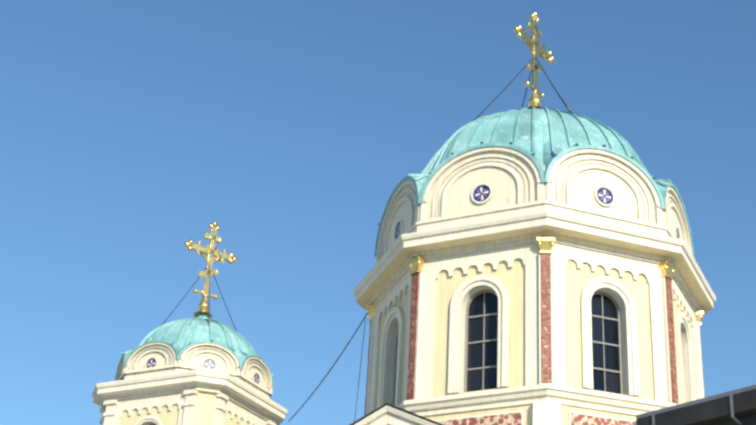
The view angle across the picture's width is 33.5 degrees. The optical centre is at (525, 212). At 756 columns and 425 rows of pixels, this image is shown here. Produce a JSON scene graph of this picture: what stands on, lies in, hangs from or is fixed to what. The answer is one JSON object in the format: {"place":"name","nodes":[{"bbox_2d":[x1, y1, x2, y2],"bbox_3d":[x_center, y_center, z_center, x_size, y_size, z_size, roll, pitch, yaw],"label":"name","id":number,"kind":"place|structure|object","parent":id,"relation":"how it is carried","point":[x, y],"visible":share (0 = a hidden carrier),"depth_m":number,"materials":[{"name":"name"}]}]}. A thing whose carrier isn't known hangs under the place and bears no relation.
{"place":"outdoors","nodes":[
{"label":"outdoors","id":0,"kind":"place"},
{"bbox_2d":[92,312,287,424],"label":"church bell tower","id":1,"kind":"structure","parent":0,"point":[199,370],"depth_m":29.94,"materials":[{"name":"beige paint"}]},
{"bbox_2d":[184,222,236,317],"bbox_3d":[-8.403,1.467,32.941,0.493,2.735,1.521,-17,-32,30],"label":"cross","id":2,"kind":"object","parent":1,"relation":"on","point":[211,251],"depth_m":32.97,"materials":[{"name":"gold metal"}]},
{"bbox_2d":[0,0,755,424],"label":"sky","id":3,"kind":"structure","parent":0,"point":[129,129],"materials":[{"name":"blue"}]},
{"bbox_2d":[353,106,715,424],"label":"domed tower","id":4,"kind":"structure","parent":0,"point":[535,265],"depth_m":25.41,"materials":[{"name":"beige paint"}]},
{"bbox_2d":[159,57,572,421],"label":"stay wires","id":5,"kind":"object","parent":4,"relation":"attached to","point":[568,108],"visible":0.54,"depth_m":30.81,"materials":[{"name":"black metal"}]},
{"bbox_2d":[514,12,554,108],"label":"cross","id":6,"kind":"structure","parent":4,"relation":"on","point":[537,49],"depth_m":31.43,"materials":[{"name":"gold metal"}]},
{"bbox_2d":[634,385,755,424],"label":"roof","id":7,"kind":"structure","parent":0,"point":[736,407],"depth_m":11.77,"materials":[{"name":"metal"}]},
{"label":"ground","id":8,"kind":"structure","parent":0,"visible":0},
{"bbox_2d":[350,403,442,424],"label":"gable","id":9,"kind":"structure","parent":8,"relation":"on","point":[386,414],"depth_m":20.06,"materials":[{"name":"white paint"}]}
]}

